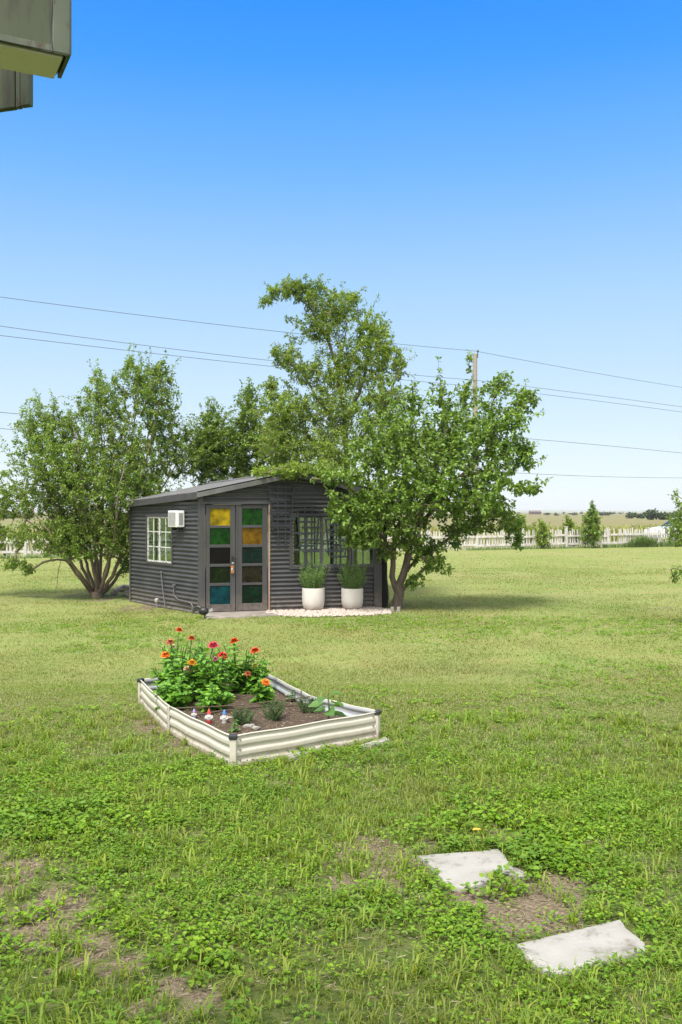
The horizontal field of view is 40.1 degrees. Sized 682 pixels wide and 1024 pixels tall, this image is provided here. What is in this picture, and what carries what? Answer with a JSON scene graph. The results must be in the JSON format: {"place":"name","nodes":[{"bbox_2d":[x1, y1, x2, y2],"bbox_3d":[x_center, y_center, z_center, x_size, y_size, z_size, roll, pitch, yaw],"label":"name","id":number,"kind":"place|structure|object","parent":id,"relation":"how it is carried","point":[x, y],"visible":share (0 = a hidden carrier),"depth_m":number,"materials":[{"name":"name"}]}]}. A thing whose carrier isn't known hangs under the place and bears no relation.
{"place":"outdoors","nodes":[
{"label":"outdoors","id":0,"kind":"place"},
{"bbox_2d":[0,0,70,111],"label":"house eave","id":1,"kind":"object","parent":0,"point":[35,37],"visible":1,"depth_m":1.49,"materials":[{"name":"metal"}]},
{"bbox_2d":[266,606,391,617],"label":"gravel","id":2,"kind":"structure","parent":0,"point":[343,612],"depth_m":15.90,"materials":[{"name":"white gravel"}]},
{"bbox_2d":[298,560,329,610],"bbox_3d":[-0.483,1.279,16.432,0.605,0.903,0.610,0,0,0],"label":"potted shrub","id":3,"kind":"object","parent":2,"relation":"on","point":[313,594],"visible":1,"depth_m":16.29,"materials":[{"name":"white ceramic"}]},
{"bbox_2d":[337,559,367,609],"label":"potted shrub","id":4,"kind":"object","parent":2,"relation":"on","point":[352,593],"visible":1,"depth_m":16.45,"materials":[{"name":"white ceramic"}]},
{"bbox_2d":[0,512,672,550],"bbox_3d":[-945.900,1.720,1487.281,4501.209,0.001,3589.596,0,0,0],"label":"field","id":5,"kind":"structure","parent":0,"point":[613,520],"depth_m":168.99,"materials":[{"name":"green plant"}]},
{"bbox_2d":[2,523,666,550],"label":"crop","id":6,"kind":"object","parent":5,"relation":"on","point":[556,528],"visible":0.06,"depth_m":61.07,"materials":[{"name":"green plant"}]},
{"bbox_2d":[625,512,637,518],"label":"tree","id":7,"kind":"object","parent":5,"relation":"on","point":[629,515],"visible":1,"depth_m":244.45,"materials":[{"name":"green plant"}]},
{"bbox_2d":[636,513,644,518],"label":"tree","id":8,"kind":"object","parent":5,"relation":"on","point":[640,516],"visible":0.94,"depth_m":244.82,"materials":[{"name":"green plant"}]},
{"bbox_2d":[642,508,658,519],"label":"tree","id":9,"kind":"object","parent":5,"relation":"on","point":[648,514],"visible":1,"depth_m":203.71,"materials":[{"name":"green plant"}]},
{"bbox_2d":[653,511,665,519],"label":"tree","id":10,"kind":"object","parent":5,"relation":"on","point":[661,516],"visible":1,"depth_m":203.60,"materials":[{"name":"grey plant"}]},
{"bbox_2d":[643,517,681,540],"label":"parked car","id":11,"kind":"object","parent":5,"relation":"on","point":[663,525],"visible":0.22,"depth_m":53.79,"materials":[{"name":"white paint"}]},
{"bbox_2d":[664,511,677,519],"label":"tree","id":12,"kind":"object","parent":5,"relation":"on","point":[668,515],"visible":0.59,"depth_m":203.57,"materials":[{"name":"green plant"}]},
{"bbox_2d":[0,512,681,1023],"bbox_3d":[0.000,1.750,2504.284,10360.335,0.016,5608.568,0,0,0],"label":"ground","id":13,"kind":"structure","parent":0,"point":[472,556],"depth_m":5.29,"materials":[{"name":"green plant"}]},
{"bbox_2d":[0,524,15,556],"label":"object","id":14,"kind":"object","parent":13,"relation":"on","point":[1,538],"visible":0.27,"depth_m":36.36,"materials":[{"name":"green plant"}]},
{"bbox_2d":[110,589,117,595],"bbox_3d":[-4.761,1.697,19.607,0.162,0.152,0.168,0,0,-21],"label":"rock","id":15,"kind":"object","parent":13,"relation":"on","point":[114,592],"visible":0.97,"depth_m":19.55,"materials":[{"name":"grey stone"}]},
{"bbox_2d":[0,342,229,597],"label":"crape myrtle","id":16,"kind":"object","parent":13,"relation":"on","point":[87,527],"visible":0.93,"depth_m":18.84,"materials":[{"name":"green plant"}]},
{"bbox_2d":[114,584,128,591],"bbox_3d":[-4.799,1.696,20.606,0.396,0.199,0.357,0,0,-21],"label":"rock","id":17,"kind":"object","parent":13,"relation":"on","point":[123,587],"visible":0.57,"depth_m":20.47,"materials":[{"name":"grey stone"}]},
{"bbox_2d":[122,590,128,595],"bbox_3d":[-4.417,1.699,19.457,0.323,0.147,0.250,0,0,0],"label":"rock","id":18,"kind":"object","parent":13,"relation":"on","point":[125,593],"visible":0.47,"depth_m":19.34,"materials":[{"name":"grey stone"}]},
{"bbox_2d":[193,605,212,617],"bbox_3d":[-2.248,1.633,15.217,0.318,0.236,0.144,0,0,0],"label":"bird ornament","id":19,"kind":"object","parent":13,"relation":"on","point":[204,611],"visible":0.94,"depth_m":15.18,"materials":[{"name":"grey metal"}]},
{"bbox_2d":[187,377,300,567],"bbox_3d":[-2.101,-0.594,20.552,2.580,4.764,2.132,0,0,0],"label":"back shrub","id":20,"kind":"object","parent":13,"relation":"on","point":[237,450],"visible":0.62,"depth_m":20.22,"materials":[{"name":"green plant"}]},
{"bbox_2d":[206,610,282,618],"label":"threshold slab","id":21,"kind":"structure","parent":13,"relation":"on","point":[232,614],"depth_m":15.62,"materials":[{"name":"concrete"}]},
{"bbox_2d":[122,471,381,614],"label":"garden shed","id":22,"kind":"structure","parent":13,"relation":"on","point":[196,570],"depth_m":16.33,"materials":[{"name":"grey paint"}]},
{"bbox_2d":[146,514,173,565],"bbox_3d":[-3.333,0.504,17.163,0.052,0.926,1.117,0,0,-36],"label":"window","id":23,"kind":"structure","parent":22,"relation":"in","point":[158,562],"depth_m":17.15,"materials":[{"name":"grey paint"}]},
{"bbox_2d":[149,518,170,559],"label":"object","id":24,"kind":"structure","parent":22,"relation":"in","point":[156,541],"depth_m":18.34,"materials":[{"name":"grey paint"}]},
{"bbox_2d":[160,571,166,607],"bbox_3d":[-3.227,1.434,16.967,0.040,0.730,0.220,0,0,-36],"label":"conduit","id":25,"kind":"object","parent":22,"relation":"attached to","point":[161,572],"visible":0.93,"depth_m":16.96,"materials":[{"name":"grey metal"}]},
{"bbox_2d":[168,511,183,529],"bbox_3d":[-2.899,0.146,16.404,0.165,0.339,0.346,0,0,-36],"label":"air conditioner","id":26,"kind":"object","parent":22,"relation":"attached to","point":[175,520],"visible":1,"depth_m":16.30,"materials":[{"name":"white plastic"}]},
{"bbox_2d":[172,584,194,610],"bbox_3d":[-2.757,1.493,16.325,0.042,0.425,0.788,0,0,-36],"label":"conduit","id":27,"kind":"object","parent":22,"relation":"attached to","point":[173,585],"visible":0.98,"depth_m":16.47,"materials":[{"name":"grey metal"}]},
{"bbox_2d":[205,505,236,611],"bbox_3d":[-2.057,0.791,16.009,0.532,1.827,0.104,0,0,-12],"label":"door","id":28,"kind":"structure","parent":22,"relation":"in","point":[220,558],"depth_m":16.01,"materials":[{"name":"grey paint"}]},
{"bbox_2d":[236,505,267,610],"bbox_3d":[-1.548,0.791,16.172,0.558,1.827,0.052,0,0,-18],"label":"door","id":29,"kind":"structure","parent":22,"relation":"in","point":[251,520],"depth_m":16.18,"materials":[{"name":"grey paint"}]},
{"bbox_2d":[268,483,294,546],"bbox_3d":[-1.040,0.058,16.301,0.479,1.118,0.024,0,0,-18],"label":"trellis","id":30,"kind":"object","parent":22,"relation":"attached to","point":[278,506],"visible":1,"depth_m":16.29,"materials":[{"name":"paint"}]},
{"bbox_2d":[297,506,319,565],"bbox_3d":[-0.574,0.423,16.435,0.429,1.057,0.024,0,0,-18],"label":"trellis","id":31,"kind":"object","parent":22,"relation":"attached to","point":[312,533],"visible":1,"depth_m":16.42,"materials":[{"name":"paint"}]},
{"bbox_2d":[289,513,373,568],"bbox_3d":[-0.133,0.516,16.634,1.633,0.979,0.052,0,0,-18],"label":"window","id":32,"kind":"structure","parent":22,"relation":"in","point":[322,515],"depth_m":16.55,"materials":[{"name":"grey paint"}]},
{"bbox_2d":[296,518,371,564],"bbox_3d":[-0.153,0.625,18.068,0.052,1.240,2.494,0,0,-36],"label":"window frame","id":33,"kind":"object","parent":22,"relation":"in","point":[331,527],"depth_m":18.56,"materials":[{"name":"grey paint"}]},
{"bbox_2d":[325,518,348,568],"bbox_3d":[-0.074,0.545,16.595,0.459,0.949,0.024,0,0,-18],"label":"trellis","id":34,"kind":"object","parent":22,"relation":"attached to","point":[333,556],"visible":0.76,"depth_m":16.57,"materials":[{"name":"paint"}]},
{"bbox_2d":[137,671,381,768],"bbox_3d":[-0.804,1.631,7.757,1.371,0.303,2.528,0,0,-29],"label":"raised bed","id":35,"kind":"object","parent":13,"relation":"on","point":[292,728],"visible":0.54,"depth_m":7.04,"materials":[{"name":"beige metal"}]},
{"bbox_2d":[148,627,189,689],"bbox_3d":[-1.524,1.348,8.441,0.436,0.602,0.420,0,0,0],"label":"zinnia plant","id":36,"kind":"object","parent":35,"relation":"on","point":[165,653],"visible":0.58,"depth_m":8.38,"materials":[{"name":"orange plant"}]},
{"bbox_2d":[152,672,192,710],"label":"zinnia plant","id":37,"kind":"object","parent":35,"relation":"on","point":[172,695],"visible":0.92,"depth_m":7.73,"materials":[{"name":"green plant"}]},
{"bbox_2d":[158,635,208,703],"bbox_3d":[-1.354,1.356,8.039,0.427,0.595,0.475,0,0,0],"label":"zinnia plant","id":38,"kind":"object","parent":35,"relation":"on","point":[189,669],"visible":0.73,"depth_m":7.99,"materials":[{"name":"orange plant"}]},
{"bbox_2d":[191,709,196,718],"bbox_3d":[-1.160,1.591,7.357,0.040,0.079,0.040,0,0,-40],"label":"garden gnome","id":39,"kind":"object","parent":35,"relation":"on","point":[193,714],"visible":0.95,"depth_m":7.35,"materials":[{"name":"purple ceramic"}]},
{"bbox_2d":[204,709,212,723],"bbox_3d":[-1.018,1.573,7.193,0.057,0.113,0.058,0,0,-40],"label":"garden gnome","id":40,"kind":"object","parent":35,"relation":"on","point":[208,717],"visible":0.97,"depth_m":7.18,"materials":[{"name":"red ceramic"}]},
{"bbox_2d":[187,640,230,695],"bbox_3d":[-1.177,1.393,8.297,0.412,0.512,0.415,0,0,0],"label":"zinnia plant","id":41,"kind":"object","parent":35,"relation":"on","point":[213,644],"visible":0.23,"depth_m":8.25,"materials":[{"name":"green plant"}]},
{"bbox_2d":[194,682,235,712],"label":"plant","id":42,"kind":"object","parent":35,"relation":"on","point":[212,698],"visible":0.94,"depth_m":7.60,"materials":[{"name":"green plant"}]},
{"bbox_2d":[194,650,237,701],"bbox_3d":[-1.095,1.423,7.949,0.360,0.469,0.386,0,0,23],"label":"zinnia plant","id":43,"kind":"object","parent":35,"relation":"on","point":[215,676],"visible":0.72,"depth_m":7.92,"materials":[{"name":"green plant"}]},
{"bbox_2d":[220,709,228,723],"bbox_3d":[-0.897,1.574,7.170,0.057,0.113,0.058,0,0,40],"label":"garden gnome","id":44,"kind":"object","parent":35,"relation":"on","point":[224,718],"visible":1,"depth_m":7.16,"materials":[{"name":"white ceramic"}]},
{"bbox_2d":[227,719,240,731],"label":"seedling","id":45,"kind":"object","parent":35,"relation":"on","point":[232,729],"visible":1,"depth_m":6.93,"materials":[{"name":"green plant"}]},
{"bbox_2d":[216,638,258,692],"bbox_3d":[-0.938,1.391,8.461,0.402,0.537,0.481,0,0,0],"label":"zinnia plant","id":46,"kind":"object","parent":35,"relation":"on","point":[235,672],"visible":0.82,"depth_m":8.38,"materials":[{"name":"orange plant"}]},
{"bbox_2d":[189,705,294,716],"bbox_3d":[-0.815,1.603,7.558,0.977,0.029,0.058,0,0,-27],"label":"drip hose","id":47,"kind":"object","parent":35,"relation":"on","point":[241,709],"visible":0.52,"depth_m":7.55,"materials":[{"name":"brown rubber"}]},
{"bbox_2d":[230,705,256,724],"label":"rosemary bush","id":48,"kind":"object","parent":35,"relation":"on","point":[246,717],"visible":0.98,"depth_m":7.11,"materials":[{"name":"green plant"}]},
{"bbox_2d":[237,647,273,694],"bbox_3d":[-0.810,1.440,8.453,0.390,0.424,0.305,0,0,20],"label":"zinnia plant","id":49,"kind":"object","parent":35,"relation":"on","point":[259,672],"visible":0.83,"depth_m":8.40,"materials":[{"name":"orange plant"}]},
{"bbox_2d":[249,678,277,704],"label":"zinnia plant","id":50,"kind":"object","parent":35,"relation":"on","point":[264,692],"visible":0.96,"depth_m":7.91,"materials":[{"name":"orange plant"}]},
{"bbox_2d":[260,699,285,720],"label":"rosemary bush","id":51,"kind":"object","parent":35,"relation":"on","point":[273,713],"visible":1,"depth_m":7.30,"materials":[{"name":"green plant"}]},
{"bbox_2d":[285,690,294,700],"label":"seedling","id":52,"kind":"object","parent":35,"relation":"on","point":[291,695],"visible":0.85,"depth_m":8.09,"materials":[{"name":"green plant"}]},
{"bbox_2d":[295,695,323,712],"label":"rosemary bush","id":53,"kind":"object","parent":35,"relation":"on","point":[303,706],"visible":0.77,"depth_m":7.59,"materials":[{"name":"green plant"}]},
{"bbox_2d":[308,691,346,719],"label":"sunflower seedling","id":54,"kind":"object","parent":35,"relation":"on","point":[331,711],"visible":0.92,"depth_m":7.12,"materials":[{"name":"green plant"}]},
{"bbox_2d":[286,750,314,761],"bbox_3d":[-0.281,1.749,6.689,0.126,0.062,0.324,0,0,45],"label":"edging stone","id":55,"kind":"object","parent":13,"relation":"on","point":[294,756],"visible":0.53,"depth_m":6.62,"materials":[{"name":"stone"}]},
{"bbox_2d":[245,273,416,563],"bbox_3d":[-0.158,-1.492,17.569,3.420,6.602,4.357,0,0,0],"label":"elm tree","id":56,"kind":"object","parent":13,"relation":"on","point":[281,447],"visible":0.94,"depth_m":18.25,"materials":[{"name":"green plant"}]},
{"bbox_2d":[0,615,681,1023],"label":"weeds","id":57,"kind":"object","parent":13,"relation":"on","point":[54,813],"visible":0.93,"depth_m":4.78,"materials":[{"name":"green plant"}]},
{"bbox_2d":[0,607,681,1023],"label":"thatch","id":58,"kind":"object","parent":13,"relation":"on","point":[330,835],"visible":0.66,"depth_m":4.79,"materials":[{"name":"green plant"}]},
{"bbox_2d":[0,526,681,557],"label":"picket fence","id":59,"kind":"object","parent":13,"relation":"on","point":[559,535],"visible":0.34,"depth_m":43.99,"materials":[{"name":"white paint"}]},
{"bbox_2d":[358,737,387,751],"bbox_3d":[0.246,1.750,6.966,0.085,0.061,0.408,0,0,38],"label":"edging stone","id":60,"kind":"object","parent":13,"relation":"on","point":[382,740],"visible":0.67,"depth_m":6.97,"materials":[{"name":"stone"}]},
{"bbox_2d":[382,518,388,606],"bbox_3d":[0.766,0.851,17.247,0.238,1.835,0.210,0,0,0],"label":"timber post","id":61,"kind":"object","parent":13,"relation":"on","point":[385,595],"visible":0.3,"depth_m":17.16,"materials":[{"name":"black wood"}]},
{"bbox_2d":[310,349,552,608],"bbox_3d":[1.617,-0.551,16.703,4.280,4.790,3.157,0,0,0],"label":"mulberry tree","id":62,"kind":"object","parent":13,"relation":"on","point":[450,449],"visible":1,"depth_m":16.39,"materials":[{"name":"green plant"}]},
{"bbox_2d":[467,350,478,540],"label":"utility pole","id":63,"kind":"object","parent":13,"relation":"on","point":[475,356],"visible":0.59,"depth_m":54.88,"materials":[{"name":"grey wood"}]},
{"bbox_2d":[0,428,651,477],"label":"power line","id":64,"kind":"object","parent":63,"relation":"attached to","point":[440,467],"visible":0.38,"depth_m":58.48,"materials":[{"name":"black metal"}]},
{"bbox_2d":[0,335,678,411],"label":"power line","id":65,"kind":"object","parent":63,"relation":"attached to","point":[273,366],"visible":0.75,"depth_m":45.89,"materials":[{"name":"black metal"}]},
{"bbox_2d":[0,412,678,452],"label":"power line","id":66,"kind":"object","parent":63,"relation":"attached to","point":[379,433],"visible":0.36,"depth_m":58.02,"materials":[{"name":"black metal"}]},
{"bbox_2d":[2,297,677,386],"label":"power line","id":67,"kind":"object","parent":63,"relation":"attached to","point":[306,334],"visible":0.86,"depth_m":47.20,"materials":[{"name":"black metal"}]},
{"bbox_2d":[2,326,680,406],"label":"power line","id":68,"kind":"object","parent":63,"relation":"attached to","point":[297,363],"visible":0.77,"depth_m":46.30,"materials":[{"name":"black metal"}]},
{"bbox_2d":[417,849,530,891],"bbox_3d":[0.654,1.754,4.546,0.435,0.053,0.448,0,0,-15],"label":"stepping stone","id":69,"kind":"object","parent":13,"relation":"on","point":[462,867],"visible":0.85,"depth_m":4.55,"materials":[{"name":"stone"}]},
{"bbox_2d":[512,514,536,542],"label":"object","id":70,"kind":"object","parent":13,"relation":"on","point":[524,525],"visible":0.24,"depth_m":45.32,"materials":[{"name":"green plant"}]},
{"bbox_2d":[534,518,554,547],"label":"shrub","id":71,"kind":"object","parent":13,"relation":"on","point":[541,540],"visible":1,"depth_m":44.33,"materials":[{"name":"green plant"}]},
{"bbox_2d":[557,514,576,544],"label":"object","id":72,"kind":"object","parent":13,"relation":"on","point":[569,523],"visible":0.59,"depth_m":46.03,"materials":[{"name":"green plant"}]},
{"bbox_2d":[516,920,645,976],"bbox_3d":[0.983,1.752,3.720,0.577,0.056,0.272,0,0,-26],"label":"stepping stone","id":73,"kind":"object","parent":13,"relation":"on","point":[555,951],"visible":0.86,"depth_m":3.70,"materials":[{"name":"stone"}]},
{"bbox_2d":[576,499,604,547],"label":"tree","id":74,"kind":"object","parent":13,"relation":"on","point":[592,521],"visible":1,"depth_m":45.14,"materials":[{"name":"green plant"}]},
{"bbox_2d":[658,508,681,545],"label":"tree","id":75,"kind":"object","parent":13,"relation":"on","point":[670,527],"visible":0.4,"depth_m":47.35,"materials":[{"name":"green plant"}]},
{"bbox_2d":[667,488,681,582],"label":"edge shrub","id":76,"kind":"object","parent":13,"relation":"on","point":[679,537],"visible":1,"depth_m":14.20,"materials":[{"name":"green plant"}]},
{"bbox_2d":[0,547,681,823],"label":"lawn grass","id":77,"kind":"structure","parent":0,"point":[458,669],"depth_m":11.59,"materials":[{"name":"green plant"}]},
{"bbox_2d":[0,533,681,558],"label":"tall grass","id":78,"kind":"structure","parent":0,"point":[644,541],"depth_m":45.93,"materials":[{"name":"green plant"}]},
{"bbox_2d":[0,0,681,510],"label":"sky","id":79,"kind":"structure","parent":0,"point":[505,176],"materials":[{"name":"blue"}]},
{"bbox_2d":[9,510,679,511],"bbox_3d":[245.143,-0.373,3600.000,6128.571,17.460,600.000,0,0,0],"label":"hills","id":80,"kind":"structure","parent":0,"point":[557,510],"depth_m":3385.93,"materials":[{"name":"green plant"}]},
{"bbox_2d":[529,510,540,514],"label":"house","id":81,"kind":"structure","parent":0,"point":[534,512],"depth_m":617.00,"materials":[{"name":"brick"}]},
{"bbox_2d":[568,526,581,546],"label":"shrub","id":82,"kind":"object","parent":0,"point":[575,537],"visible":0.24,"depth_m":46.38,"materials":[{"name":"green plant"}]}
]}

